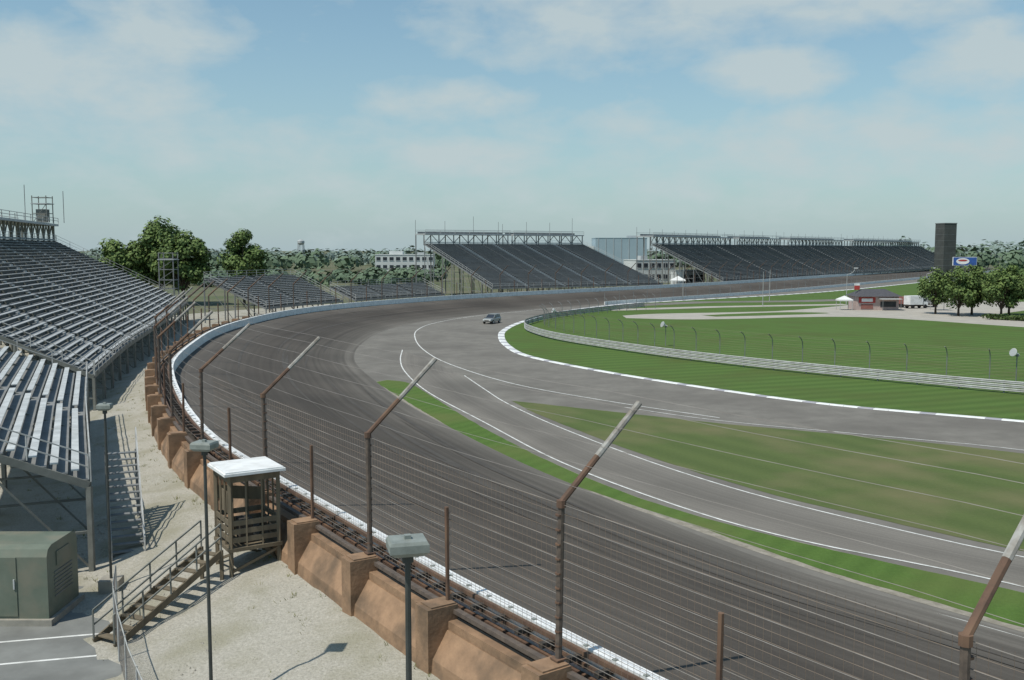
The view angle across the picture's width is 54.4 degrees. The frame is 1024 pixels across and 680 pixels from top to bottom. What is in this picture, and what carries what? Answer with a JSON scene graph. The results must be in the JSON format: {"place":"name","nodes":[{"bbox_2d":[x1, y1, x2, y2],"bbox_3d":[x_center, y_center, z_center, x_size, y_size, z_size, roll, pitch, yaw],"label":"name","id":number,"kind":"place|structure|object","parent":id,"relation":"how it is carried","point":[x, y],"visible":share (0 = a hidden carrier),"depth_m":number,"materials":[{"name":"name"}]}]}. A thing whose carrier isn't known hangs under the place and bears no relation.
{"place":"outdoors","nodes":[
{"label":"outdoors","id":0,"kind":"place"},
{"bbox_2d":[0,586,121,679],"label":"parking lot","id":1,"kind":"structure","parent":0,"point":[83,668],"depth_m":32.36,"materials":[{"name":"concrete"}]},
{"bbox_2d":[0,632,111,664],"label":"parking lines","id":2,"kind":"object","parent":1,"relation":"on","point":[48,659],"visible":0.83,"depth_m":32.11,"materials":[{"name":"white paint"}]},
{"bbox_2d":[96,402,123,594],"bbox_3d":[-15.300,6.059,37.706,0.750,7.480,0.750,-1,5,-6],"label":"street lamp","id":3,"kind":"object","parent":1,"relation":"on","point":[105,582],"visible":0.83,"depth_m":37.63,"materials":[{"name":"metal"}]},
{"bbox_2d":[0,303,439,679],"bbox_3d":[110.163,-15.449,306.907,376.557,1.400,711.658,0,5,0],"label":"gravel bank","id":4,"kind":"structure","parent":0,"point":[266,631],"depth_m":36.60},
{"bbox_2d":[0,531,84,625],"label":"electrical cabinet","id":5,"kind":"object","parent":4,"relation":"on","point":[39,585],"visible":1,"depth_m":34.70,"materials":[{"name":"metal"}]},
{"bbox_2d":[0,333,95,571],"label":"grandstand","id":6,"kind":"object","parent":4,"relation":"on","point":[74,468],"visible":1,"depth_m":47.95,"materials":[{"name":"metal"}]},
{"bbox_2d":[0,209,188,410],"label":"grandstand","id":7,"kind":"object","parent":4,"relation":"on","point":[27,305],"visible":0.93,"depth_m":114.99},
{"bbox_2d":[24,188,63,222],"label":"camera tower","id":8,"kind":"structure","parent":7,"relation":"on","point":[44,212],"depth_m":170.02,"materials":[{"name":"metal"}]},
{"bbox_2d":[104,427,145,560],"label":"metal stairs","id":9,"kind":"structure","parent":4,"relation":"on","point":[138,499],"depth_m":43.66,"materials":[{"name":"metal"}]},
{"bbox_2d":[112,565,142,679],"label":"chain link fence","id":10,"kind":"object","parent":4,"relation":"on","point":[118,633],"visible":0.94,"depth_m":30.61,"materials":[{"name":"grey metal"}]},
{"bbox_2d":[92,520,223,646],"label":"metal stairs","id":11,"kind":"structure","parent":4,"relation":"on","point":[159,586],"depth_m":34.87,"materials":[{"name":"brown metal"}]},
{"bbox_2d":[157,252,179,320],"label":"camera tower","id":12,"kind":"structure","parent":4,"relation":"on","point":[164,269],"depth_m":181.53,"materials":[{"name":"metal"}]},
{"bbox_2d":[35,481,328,679],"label":"gravel stones","id":13,"kind":"object","parent":4,"relation":"on","point":[206,650],"visible":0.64,"depth_m":38.62,"materials":[{"name":"gravel"}]},
{"bbox_2d":[189,439,218,679],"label":"street lamp","id":14,"kind":"object","parent":4,"relation":"on","point":[204,447],"visible":1,"depth_m":27.34,"materials":[{"name":"metal"}]},
{"bbox_2d":[27,381,430,679],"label":"dry weeds","id":15,"kind":"object","parent":4,"relation":"on","point":[271,556],"visible":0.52,"depth_m":45.42,"materials":[{"name":"beige plant"}]},
{"bbox_2d":[207,456,285,577],"bbox_3d":[-10.150,6.750,38.171,2.320,4.020,2.320,-3,6,-32],"label":"observation booth","id":16,"kind":"object","parent":4,"relation":"on","point":[248,531],"visible":0.94,"depth_m":37.68,"materials":[{"name":"white paint"}]},
{"bbox_2d":[203,269,342,322],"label":"grandstand","id":17,"kind":"object","parent":4,"relation":"on","point":[283,283],"visible":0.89,"depth_m":187.52,"materials":[{"name":"metal"}]},
{"bbox_2d":[144,311,588,679],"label":"concrete retaining wall","id":18,"kind":"structure","parent":4,"relation":"on","point":[451,640],"depth_m":31.62,"materials":[{"name":"concrete"}]},
{"bbox_2d":[153,257,1023,679],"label":"catch fence","id":19,"kind":"object","parent":18,"relation":"on","point":[979,611],"visible":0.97,"depth_m":25.50,"materials":[{"name":"metal"}]},
{"bbox_2d":[330,278,444,304],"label":"grandstand","id":20,"kind":"object","parent":4,"relation":"on","point":[389,291],"visible":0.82,"depth_m":215.99,"materials":[{"name":"metal"}]},
{"bbox_2d":[386,533,429,679],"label":"street lamp","id":21,"kind":"object","parent":4,"relation":"on","point":[407,548],"visible":1,"depth_m":15.23,"materials":[{"name":"metal"}]},
{"bbox_2d":[670,270,704,283],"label":"white building","id":22,"kind":"structure","parent":4,"relation":"on","point":[688,275],"depth_m":348.07,"materials":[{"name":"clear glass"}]},
{"bbox_2d":[636,231,963,285],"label":"grandstand","id":23,"kind":"object","parent":4,"relation":"on","point":[702,255],"visible":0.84,"depth_m":389.65,"materials":[{"name":"metal"}]},
{"bbox_2d":[297,239,304,253],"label":"water tower","id":24,"kind":"structure","parent":0,"point":[300,242],"depth_m":894.06,"materials":[{"name":"white metal"}]},
{"bbox_2d":[375,251,434,276],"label":"office building","id":25,"kind":"structure","parent":0,"point":[398,259],"depth_m":441.61,"materials":[{"name":"white concrete"}]},
{"bbox_2d":[0,251,1008,459],"bbox_3d":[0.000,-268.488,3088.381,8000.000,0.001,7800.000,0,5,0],"label":"ground","id":26,"kind":"structure","parent":0,"point":[213,299],"depth_m":328.06,"materials":[{"name":"green plant"}]},
{"bbox_2d":[97,237,152,287],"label":"deciduous tree","id":27,"kind":"object","parent":26,"relation":"on","point":[111,249],"visible":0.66,"depth_m":232.53,"materials":[{"name":"green plant"}]},
{"bbox_2d":[120,215,192,290],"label":"deciduous tree","id":28,"kind":"object","parent":26,"relation":"on","point":[154,235],"visible":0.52,"depth_m":234.97,"materials":[{"name":"green plant"}]},
{"bbox_2d":[150,229,213,299],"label":"deciduous tree","id":29,"kind":"object","parent":26,"relation":"on","point":[194,268],"visible":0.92,"depth_m":232.55,"materials":[{"name":"green plant"}]},
{"bbox_2d":[216,228,267,304],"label":"deciduous tree","id":30,"kind":"object","parent":26,"relation":"on","point":[241,252],"visible":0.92,"depth_m":234.04,"materials":[{"name":"green plant"}]},
{"bbox_2d":[147,265,448,286],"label":"background trees","id":31,"kind":"object","parent":26,"relation":"on","point":[409,273],"visible":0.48,"depth_m":370.93,"materials":[{"name":"green plant"}]},
{"bbox_2d":[0,236,1023,269],"bbox_3d":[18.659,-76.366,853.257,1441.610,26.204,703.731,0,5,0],"label":"distant trees","id":32,"kind":"object","parent":26,"relation":"on","point":[318,259],"visible":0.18,"depth_m":681.33,"materials":[{"name":"green plant"}]},
{"bbox_2d":[415,217,662,295],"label":"grandstand","id":33,"kind":"object","parent":26,"relation":"on","point":[565,254],"visible":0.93,"depth_m":283.96,"materials":[{"name":"metal"}]},
{"bbox_2d":[670,276,685,283],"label":"canopy tent","id":34,"kind":"object","parent":26,"relation":"on","point":[678,278],"visible":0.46,"depth_m":309.77,"materials":[{"name":"fabric"}]},
{"bbox_2d":[952,257,976,268],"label":"advertising billboard","id":35,"kind":"object","parent":26,"relation":"on","point":[962,261],"visible":0.76,"depth_m":257.01,"materials":[{"name":"blue paint"}]},
{"bbox_2d":[0,0,1023,250],"label":"sky","id":36,"kind":"structure","parent":0,"point":[331,124],"materials":[{"name":"blue"}]},
{"bbox_2d":[174,267,1023,679],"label":"race track","id":37,"kind":"structure","parent":0,"point":[258,379],"depth_m":42.81,"materials":[{"name":"grey asphalt"}]},
{"bbox_2d":[158,266,969,679],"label":"steel crash barrier","id":38,"kind":"object","parent":37,"relation":"on","point":[572,646],"visible":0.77,"depth_m":34.83,"materials":[{"name":"white metal"}]},
{"bbox_2d":[226,299,1023,668],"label":"tyre marks","id":39,"kind":"object","parent":37,"relation":"on","point":[430,435],"visible":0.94,"depth_m":54.54,"materials":[{"name":"rubber"}]},
{"bbox_2d":[604,266,1002,304],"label":"track wall","id":40,"kind":"structure","parent":37,"relation":"on","point":[619,301],"depth_m":289.17,"materials":[{"name":"white paint"}]},
{"bbox_2d":[569,236,646,271],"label":"industrial building","id":41,"kind":"structure","parent":0,"point":[620,249],"depth_m":582.49,"materials":[{"name":"white metal"}]},
{"bbox_2d":[623,256,673,282],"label":"white building","id":42,"kind":"structure","parent":0,"point":[631,262],"depth_m":393.88,"materials":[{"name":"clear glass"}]},
{"bbox_2d":[354,272,1023,634],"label":"infield asphalt road","id":43,"kind":"structure","parent":0,"point":[472,341],"depth_m":84.92,"materials":[{"name":"grey asphalt"}]},
{"bbox_2d":[483,313,500,323],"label":"car","id":44,"kind":"object","parent":43,"relation":"on","point":[492,318],"visible":1,"depth_m":177.22,"materials":[{"name":"paint"}]},
{"bbox_2d":[400,308,1023,637],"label":"road markings","id":45,"kind":"object","parent":43,"relation":"on","point":[702,478],"visible":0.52,"depth_m":58.46,"materials":[{"name":"white paint"}]},
{"bbox_2d":[513,401,1023,550],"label":"grass infield patch","id":46,"kind":"object","parent":43,"relation":"on","point":[980,522],"visible":0.97,"depth_m":60.36,"materials":[{"name":"green plant"}]},
{"bbox_2d":[376,381,1023,631],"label":"road shoulder","id":47,"kind":"object","parent":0,"point":[886,590],"visible":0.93,"depth_m":41.73},
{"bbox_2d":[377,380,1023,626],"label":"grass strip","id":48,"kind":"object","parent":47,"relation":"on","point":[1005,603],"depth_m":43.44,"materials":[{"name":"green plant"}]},
{"bbox_2d":[401,350,1023,585],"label":"apron road lane","id":49,"kind":"structure","parent":0,"point":[966,557],"depth_m":53.31,"materials":[{"name":"grey asphalt"}]},
{"bbox_2d":[604,304,845,310],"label":"paddock road","id":50,"kind":"structure","parent":0,"point":[724,306],"depth_m":230.00,"materials":[{"name":"grey asphalt"}]},
{"bbox_2d":[621,299,835,305],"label":"service road","id":51,"kind":"structure","parent":0,"point":[669,303],"depth_m":251.99,"materials":[{"name":"grey asphalt"}]},
{"bbox_2d":[504,264,1023,419],"bbox_3d":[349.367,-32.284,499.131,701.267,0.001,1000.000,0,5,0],"label":"infield lawn","id":52,"kind":"structure","parent":0,"point":[868,392],"depth_m":130.22,"materials":[{"name":"green plant"}]},
{"bbox_2d":[661,322,667,345],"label":"loudspeaker pole","id":53,"kind":"object","parent":52,"relation":"on","point":[664,324],"visible":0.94,"depth_m":135.87,"materials":[{"name":"metal"}]},
{"bbox_2d":[498,281,1023,421],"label":"rumble kerb","id":54,"kind":"structure","parent":52,"relation":"on","point":[501,337],"depth_m":98.53,"materials":[{"name":"white paint"}]},
{"bbox_2d":[524,302,1023,392],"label":"guard rail","id":55,"kind":"object","parent":52,"relation":"on","point":[775,364],"visible":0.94,"depth_m":108.69,"materials":[{"name":"metal"}]},
{"bbox_2d":[539,294,1023,378],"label":"debris fence","id":56,"kind":"object","parent":52,"relation":"on","point":[553,312],"visible":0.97,"depth_m":122.63,"materials":[{"name":"metal"}]},
{"bbox_2d":[994,264,1023,314],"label":"shade tree","id":57,"kind":"object","parent":52,"relation":"on","point":[1012,268],"visible":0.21,"depth_m":197.74,"materials":[{"name":"green plant"}]},
{"bbox_2d":[1009,348,1019,384],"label":"loudspeaker pole","id":58,"kind":"object","parent":52,"relation":"on","point":[1013,352],"visible":0.98,"depth_m":97.05,"materials":[{"name":"metal"}]},
{"bbox_2d":[1019,277,1023,299],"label":"shade tree","id":59,"kind":"object","parent":52,"relation":"on","point":[1022,290],"visible":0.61,"depth_m":193.73,"materials":[{"name":"green plant"}]},
{"bbox_2d":[704,312,824,316],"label":"lawn island","id":60,"kind":"structure","parent":0,"point":[764,314],"depth_m":201.77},
{"bbox_2d":[624,301,1023,326],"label":"concrete path","id":61,"kind":"structure","parent":0,"point":[945,314],"depth_m":201.83,"materials":[{"name":"beige concrete"}]},
{"bbox_2d":[836,296,852,307],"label":"canopy tent","id":62,"kind":"object","parent":61,"relation":"on","point":[844,298],"visible":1,"depth_m":216.05,"materials":[{"name":"fabric"}]},
{"bbox_2d":[846,283,902,310],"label":"concession stand","id":63,"kind":"object","parent":61,"relation":"on","point":[874,299],"visible":0.99,"depth_m":216.19,"materials":[{"name":"white paint"}]},
{"bbox_2d":[899,296,905,307],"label":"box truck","id":64,"kind":"object","parent":61,"relation":"on","point":[901,304],"visible":0.28,"depth_m":225.48,"materials":[{"name":"metal"}]},
{"bbox_2d":[903,295,927,308],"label":"box truck","id":65,"kind":"object","parent":61,"relation":"on","point":[913,301],"visible":0.94,"depth_m":222.13,"materials":[{"name":"white paint"}]},
{"bbox_2d":[916,266,956,313],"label":"shade tree","id":66,"kind":"object","parent":61,"relation":"on","point":[933,294],"visible":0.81,"depth_m":201.74,"materials":[{"name":"green plant"}]},
{"bbox_2d":[939,266,982,315],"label":"shade tree","id":67,"kind":"object","parent":61,"relation":"on","point":[965,283],"visible":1,"depth_m":195.27,"materials":[{"name":"green plant"}]},
{"bbox_2d":[953,264,993,314],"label":"shade tree","id":68,"kind":"object","parent":61,"relation":"on","point":[978,272],"visible":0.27,"depth_m":198.98,"materials":[{"name":"green plant"}]},
{"bbox_2d":[975,264,1023,313],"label":"shade tree","id":69,"kind":"object","parent":61,"relation":"on","point":[1003,290],"visible":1,"depth_m":192.72,"materials":[{"name":"green plant"}]},
{"bbox_2d":[980,313,1023,320],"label":"hedge","id":70,"kind":"object","parent":61,"relation":"on","point":[1013,317],"visible":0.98,"depth_m":185.87,"materials":[{"name":"green plant"}]},
{"bbox_2d":[934,223,956,280],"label":"scoreboard tower","id":71,"kind":"structure","parent":0,"point":[945,244],"depth_m":304.87,"materials":[{"name":"concrete"}]}
]}

